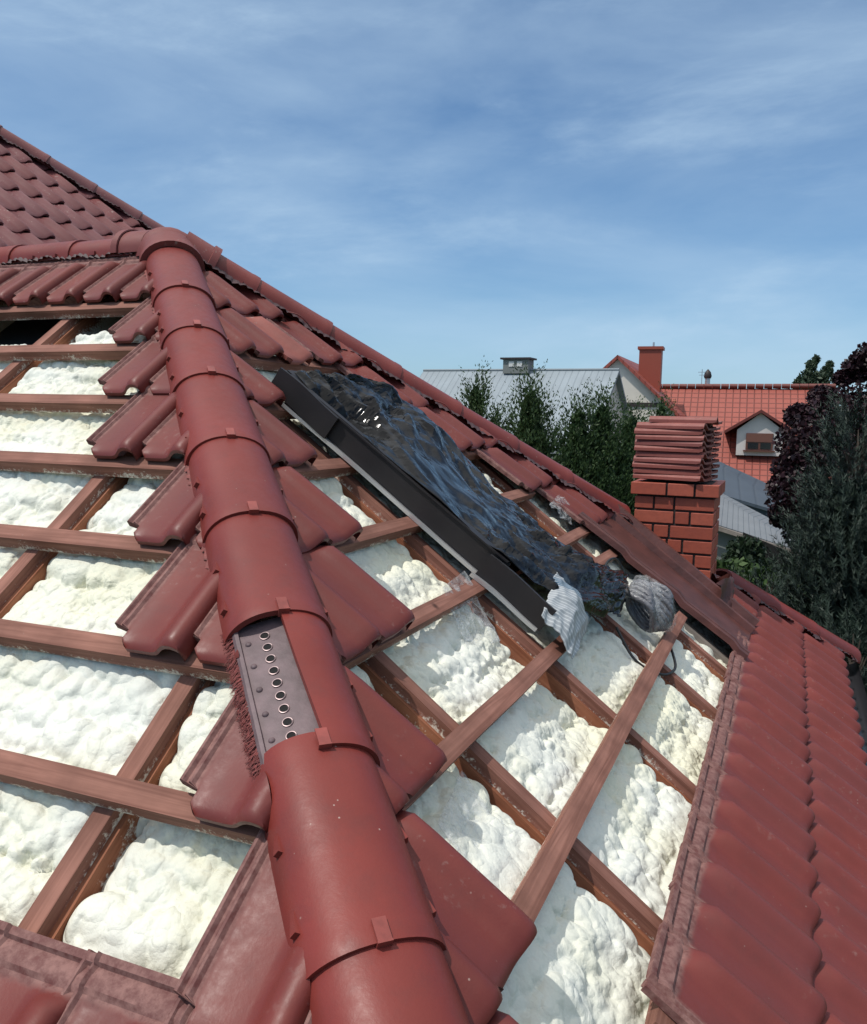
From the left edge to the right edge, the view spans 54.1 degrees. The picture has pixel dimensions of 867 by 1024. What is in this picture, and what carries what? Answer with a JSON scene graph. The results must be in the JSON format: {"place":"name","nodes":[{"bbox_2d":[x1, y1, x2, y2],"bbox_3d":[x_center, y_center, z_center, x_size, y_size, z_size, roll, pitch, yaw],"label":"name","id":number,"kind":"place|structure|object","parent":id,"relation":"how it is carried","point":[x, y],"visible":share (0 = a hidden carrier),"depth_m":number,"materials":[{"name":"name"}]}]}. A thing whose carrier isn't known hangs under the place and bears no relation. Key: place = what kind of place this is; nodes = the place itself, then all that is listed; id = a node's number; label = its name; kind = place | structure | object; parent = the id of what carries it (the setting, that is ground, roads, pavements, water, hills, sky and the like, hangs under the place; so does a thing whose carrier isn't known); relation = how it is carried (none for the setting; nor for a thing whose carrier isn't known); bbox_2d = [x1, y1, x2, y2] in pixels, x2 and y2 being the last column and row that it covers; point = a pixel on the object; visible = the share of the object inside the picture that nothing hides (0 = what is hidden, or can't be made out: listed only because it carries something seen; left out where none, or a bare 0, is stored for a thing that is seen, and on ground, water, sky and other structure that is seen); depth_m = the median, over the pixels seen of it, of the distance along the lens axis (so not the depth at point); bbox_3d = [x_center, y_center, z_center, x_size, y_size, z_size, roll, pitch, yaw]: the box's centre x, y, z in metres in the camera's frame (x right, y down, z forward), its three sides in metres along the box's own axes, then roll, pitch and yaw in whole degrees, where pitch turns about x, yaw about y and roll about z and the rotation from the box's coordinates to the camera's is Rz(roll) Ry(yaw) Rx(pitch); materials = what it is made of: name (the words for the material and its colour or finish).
{"place":"outdoors","nodes":[
{"label":"outdoors","id":0,"kind":"place"},
{"bbox_2d":[0,0,866,405],"label":"sky","id":1,"kind":"structure","parent":0,"point":[446,184],"materials":[{"name":"blue"}]},
{"bbox_2d":[419,357,627,454],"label":"barn","id":2,"kind":"structure","parent":0,"point":[447,381],"depth_m":38.83,"materials":[{"name":"white paint"}]},
{"bbox_2d":[509,361,521,366],"bbox_3d":[3.822,-6.898,39.607,0.660,0.240,0.020,4,7,24],"label":"cupola window","id":3,"kind":"structure","parent":2,"relation":"in","point":[511,363],"depth_m":39.56,"materials":[{"name":"grey glass"}]},
{"bbox_2d":[711,458,773,517],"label":"shed","id":4,"kind":"structure","parent":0,"point":[744,489],"depth_m":28.62,"materials":[{"name":"metal"}]},
{"bbox_2d":[661,369,835,482],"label":"house","id":5,"kind":"structure","parent":0,"point":[750,417],"depth_m":41.23,"materials":[{"name":"tile"}]},
{"bbox_2d":[716,494,804,572],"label":"shed","id":6,"kind":"structure","parent":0,"point":[736,518],"depth_m":18.85,"materials":[{"name":"metal"}]},
{"bbox_2d":[743,532,796,572],"bbox_3d":[6.940,1.749,17.346,1.330,2.580,0.256,4,7,22],"label":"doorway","id":7,"kind":"structure","parent":6,"relation":"in","point":[771,547],"depth_m":17.30,"materials":[{"name":"black"}]},
{"label":"ground","id":8,"kind":"structure","parent":0,"visible":0},
{"bbox_2d":[0,125,866,1023],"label":"house","id":9,"kind":"structure","parent":8,"relation":"on","point":[300,723],"depth_m":2.24,"materials":[{"name":"tile"}]},
{"bbox_2d":[272,367,556,631],"bbox_3d":[0.032,-0.098,3.414,1.140,0.912,0.767,4,7,22],"label":"roof window frame","id":10,"kind":"object","parent":9,"relation":"on","point":[518,596],"visible":0.91,"depth_m":3.10,"materials":[{"name":"black metal"}]},
{"bbox_2d":[294,370,627,617],"bbox_3d":[0.218,-0.102,3.614,1.161,0.950,1.204,4,7,22],"label":"plastic sheet","id":11,"kind":"object","parent":10,"relation":"on","point":[418,445],"visible":0.91,"depth_m":3.37,"materials":[{"name":"black plastic"}]},
{"bbox_2d":[541,572,591,658],"bbox_3d":[0.504,0.356,3.146,0.130,0.251,0.530,3,7,16],"label":"woven sack","id":12,"kind":"object","parent":9,"relation":"on","point":[568,620],"visible":0.94,"depth_m":3.01,"materials":[{"name":"white plastic"}]},
{"bbox_2d":[591,563,628,616],"bbox_3d":[0.751,0.327,3.689,0.181,0.181,0.765,3,7,14],"label":"black bag","id":13,"kind":"object","parent":9,"relation":"on","point":[611,582],"visible":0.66,"depth_m":3.65,"materials":[{"name":"black plastic"}]},
{"bbox_2d":[605,557,628,586],"bbox_3d":[0.864,0.306,4.062,0.089,0.158,0.310,4,7,25],"label":"cable","id":14,"kind":"object","parent":9,"relation":"on","point":[612,558],"visible":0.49,"depth_m":4.15,"materials":[{"name":"black plastic"}]},
{"bbox_2d":[615,627,676,675],"bbox_3d":[0.967,0.575,3.663,0.176,0.214,0.480,7,9,41],"label":"cable","id":15,"kind":"object","parent":9,"relation":"on","point":[637,661],"visible":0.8,"depth_m":3.53,"materials":[{"name":"black plastic"}]},
{"bbox_2d":[625,579,674,632],"bbox_3d":[0.983,0.423,3.858,0.233,0.269,0.188,-2,7,-24],"label":"hose coil","id":16,"kind":"object","parent":9,"relation":"on","point":[648,610],"visible":1,"depth_m":3.81,"materials":[{"name":"grey"}]},
{"bbox_2d":[633,472,711,481],"bbox_3d":[1.485,-0.220,5.282,0.420,0.047,0.240,6,8,35],"label":"stacked roof tile","id":17,"kind":"object","parent":9,"relation":"on","point":[687,478],"visible":1,"depth_m":5.19,"materials":[{"name":"red ceramic"}]},
{"bbox_2d":[633,467,711,475],"bbox_3d":[1.487,-0.255,5.287,0.420,0.047,0.240,5,8,33],"label":"stacked roof tile","id":18,"kind":"object","parent":17,"relation":"on","point":[697,472],"visible":0.95,"depth_m":5.19,"materials":[{"name":"red ceramic"}]},
{"bbox_2d":[632,461,710,469],"bbox_3d":[1.480,-0.289,5.280,0.420,0.047,0.240,6,8,34],"label":"stacked roof tile","id":19,"kind":"object","parent":18,"relation":"on","point":[667,465],"visible":0.93,"depth_m":5.18,"materials":[{"name":"red ceramic"}]},
{"bbox_2d":[633,456,712,464],"bbox_3d":[1.486,-0.323,5.272,0.420,0.047,0.240,6,8,35],"label":"stacked roof tile","id":20,"kind":"object","parent":19,"relation":"on","point":[702,461],"visible":0.91,"depth_m":5.17,"materials":[{"name":"red ceramic"}]},
{"bbox_2d":[635,450,714,459],"bbox_3d":[1.498,-0.358,5.272,0.420,0.047,0.240,5,8,33],"label":"stacked roof tile","id":21,"kind":"object","parent":20,"relation":"on","point":[704,455],"visible":0.9,"depth_m":5.17,"materials":[{"name":"red ceramic"}]},
{"bbox_2d":[634,445,712,453],"bbox_3d":[1.488,-0.392,5.266,0.420,0.047,0.240,5,8,32],"label":"stacked roof tile","id":22,"kind":"object","parent":21,"relation":"on","point":[670,448],"visible":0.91,"depth_m":5.16,"materials":[{"name":"red ceramic"}]},
{"bbox_2d":[635,439,713,447],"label":"stacked roof tile","id":23,"kind":"object","parent":22,"relation":"on","point":[671,443],"visible":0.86,"depth_m":5.16,"materials":[{"name":"red ceramic"}]},
{"bbox_2d":[635,433,714,441],"bbox_3d":[1.492,-0.460,5.255,0.420,0.047,0.240,5,8,33],"label":"stacked roof tile","id":24,"kind":"object","parent":23,"relation":"on","point":[674,437],"visible":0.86,"depth_m":5.15,"materials":[{"name":"red ceramic"}]},
{"bbox_2d":[634,428,712,436],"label":"stacked roof tile","id":25,"kind":"object","parent":24,"relation":"on","point":[671,431],"visible":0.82,"depth_m":5.16,"materials":[{"name":"red ceramic"}]},
{"bbox_2d":[636,422,715,430],"bbox_3d":[1.501,-0.529,5.253,0.420,0.047,0.240,6,8,35],"label":"stacked roof tile","id":26,"kind":"object","parent":25,"relation":"on","point":[666,425],"visible":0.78,"depth_m":5.15,"materials":[{"name":"red ceramic"}]},
{"bbox_2d":[649,416,721,424],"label":"stacked roof tile","id":27,"kind":"object","parent":26,"relation":"on","point":[706,420],"visible":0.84,"depth_m":5.15,"materials":[{"name":"red ceramic"}]},
{"bbox_2d":[703,475,717,478],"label":"stacked roof tile","id":28,"kind":"object","parent":9,"relation":"on","point":[714,476],"visible":0.19,"depth_m":5.42,"materials":[{"name":"red ceramic"}]},
{"bbox_2d":[704,469,717,473],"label":"stacked roof tile","id":29,"kind":"object","parent":28,"relation":"on","point":[714,471],"visible":0.13,"depth_m":5.42,"materials":[{"name":"red ceramic"}]},
{"bbox_2d":[703,463,719,468],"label":"stacked roof tile","id":30,"kind":"object","parent":29,"relation":"on","point":[713,466],"visible":0.19,"depth_m":5.36,"materials":[{"name":"red ceramic"}]},
{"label":"stacked roof tile","id":31,"kind":"object","parent":30,"relation":"on","visible":0},
{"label":"stacked roof tile","id":32,"kind":"object","parent":31,"relation":"on","visible":0},
{"bbox_2d":[705,447,718,452],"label":"stacked roof tile","id":33,"kind":"object","parent":32,"relation":"on","point":[715,449],"visible":0.16,"depth_m":5.39,"materials":[{"name":"red ceramic"}]},
{"bbox_2d":[705,441,720,446],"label":"stacked roof tile","id":34,"kind":"object","parent":33,"relation":"on","point":[716,444],"visible":0.2,"depth_m":5.35,"materials":[{"name":"red ceramic"}]},
{"bbox_2d":[707,435,720,441],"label":"stacked roof tile","id":35,"kind":"object","parent":34,"relation":"on","point":[717,438],"visible":0.24,"depth_m":5.36,"materials":[{"name":"red ceramic"}]},
{"bbox_2d":[706,430,721,435],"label":"stacked roof tile","id":36,"kind":"object","parent":35,"relation":"on","point":[717,433],"visible":0.19,"depth_m":5.36,"materials":[{"name":"red ceramic"}]},
{"bbox_2d":[454,359,507,425],"bbox_3d":[0.482,0.856,10.759,2.100,5.595,2.053,4,7,22],"label":"juniper tree","id":37,"kind":"object","parent":8,"relation":"on","point":[474,398],"visible":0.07,"depth_m":10.46,"materials":[{"name":"green plant"}]},
{"bbox_2d":[480,392,515,431],"bbox_3d":[0.645,1.110,10.487,2.031,5.157,1.895,4,7,22],"label":"juniper tree","id":38,"kind":"object","parent":8,"relation":"on","point":[494,419],"visible":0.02,"depth_m":10.15,"materials":[{"name":"green plant"}]},
{"bbox_2d":[489,359,589,481],"bbox_3d":[1.129,0.956,10.238,3.270,5.540,3.088,4,7,22],"label":"juniper tree","id":39,"kind":"object","parent":8,"relation":"on","point":[531,430],"visible":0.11,"depth_m":9.92,"materials":[{"name":"green plant"}]},
{"bbox_2d":[549,377,632,512],"bbox_3d":[1.737,1.013,10.626,2.544,5.362,2.456,4,7,22],"label":"juniper tree","id":40,"kind":"object","parent":8,"relation":"on","point":[578,420],"visible":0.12,"depth_m":10.34,"materials":[{"name":"green plant"}]},
{"bbox_2d":[565,377,638,515],"bbox_3d":[2.103,0.983,10.871,2.614,5.381,2.692,4,7,22],"label":"juniper tree","id":41,"kind":"object","parent":8,"relation":"on","point":[602,411],"visible":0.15,"depth_m":10.54,"materials":[{"name":"green plant"}]},
{"bbox_2d":[611,395,655,513],"bbox_3d":[2.559,1.060,11.198,2.767,5.171,2.860,4,7,22],"label":"juniper tree","id":42,"kind":"object","parent":8,"relation":"on","point":[632,421],"visible":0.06,"depth_m":10.92,"materials":[{"name":"green plant"}]},
{"bbox_2d":[603,342,685,423],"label":"house","id":43,"kind":"structure","parent":8,"relation":"on","point":[643,377],"depth_m":40.30,"materials":[{"name":"paint"}]},
{"bbox_2d":[644,381,717,558],"bbox_3d":[3.599,0.646,13.767,2.528,5.452,2.634,2,7,6],"label":"juniper tree","id":44,"kind":"object","parent":8,"relation":"on","point":[661,411],"visible":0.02,"depth_m":13.45,"materials":[{"name":"green plant"}]},
{"bbox_2d":[720,534,776,569],"bbox_3d":[4.146,1.966,11.591,1.444,3.344,0.916,-5,9,-43],"label":"bush","id":45,"kind":"object","parent":8,"relation":"on","point":[739,548],"visible":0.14,"depth_m":11.40,"materials":[{"name":"green plant"}]},
{"bbox_2d":[716,556,799,599],"bbox_3d":[3.479,2.149,9.990,1.976,3.317,2.912,-3,8,-30],"label":"bush","id":46,"kind":"object","parent":8,"relation":"on","point":[742,563],"visible":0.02,"depth_m":9.84,"materials":[{"name":"green plant"}]},
{"bbox_2d":[724,542,809,610],"bbox_3d":[2.932,2.131,7.777,1.695,3.833,1.655,4,7,22],"label":"pine tree","id":47,"kind":"object","parent":8,"relation":"on","point":[756,580],"visible":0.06,"depth_m":7.51,"materials":[{"name":"green plant"}]},
{"bbox_2d":[733,556,818,611],"bbox_3d":[4.109,2.168,9.584,1.983,3.396,1.902,7,9,44],"label":"bush","id":48,"kind":"object","parent":8,"relation":"on","point":[752,572],"depth_m":9.53,"materials":[{"name":"green plant"}]},
{"bbox_2d":[757,379,866,693],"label":"pine tree","id":49,"kind":"object","parent":8,"relation":"on","point":[836,584],"visible":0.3,"depth_m":7.16,"materials":[{"name":"green plant"}]},
{"bbox_2d":[763,341,866,552],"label":"purple maple","id":50,"kind":"object","parent":8,"relation":"on","point":[799,418],"visible":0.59,"depth_m":12.74,"materials":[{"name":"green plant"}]},
{"bbox_2d":[789,354,841,405],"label":"birch tree","id":51,"kind":"object","parent":8,"relation":"on","point":[810,374],"visible":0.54,"depth_m":59.72,"materials":[{"name":"green plant"}]},
{"bbox_2d":[811,602,866,694],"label":"pine tree","id":52,"kind":"object","parent":8,"relation":"on","point":[853,641],"visible":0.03,"depth_m":6.49,"materials":[{"name":"green plant"}]}
]}

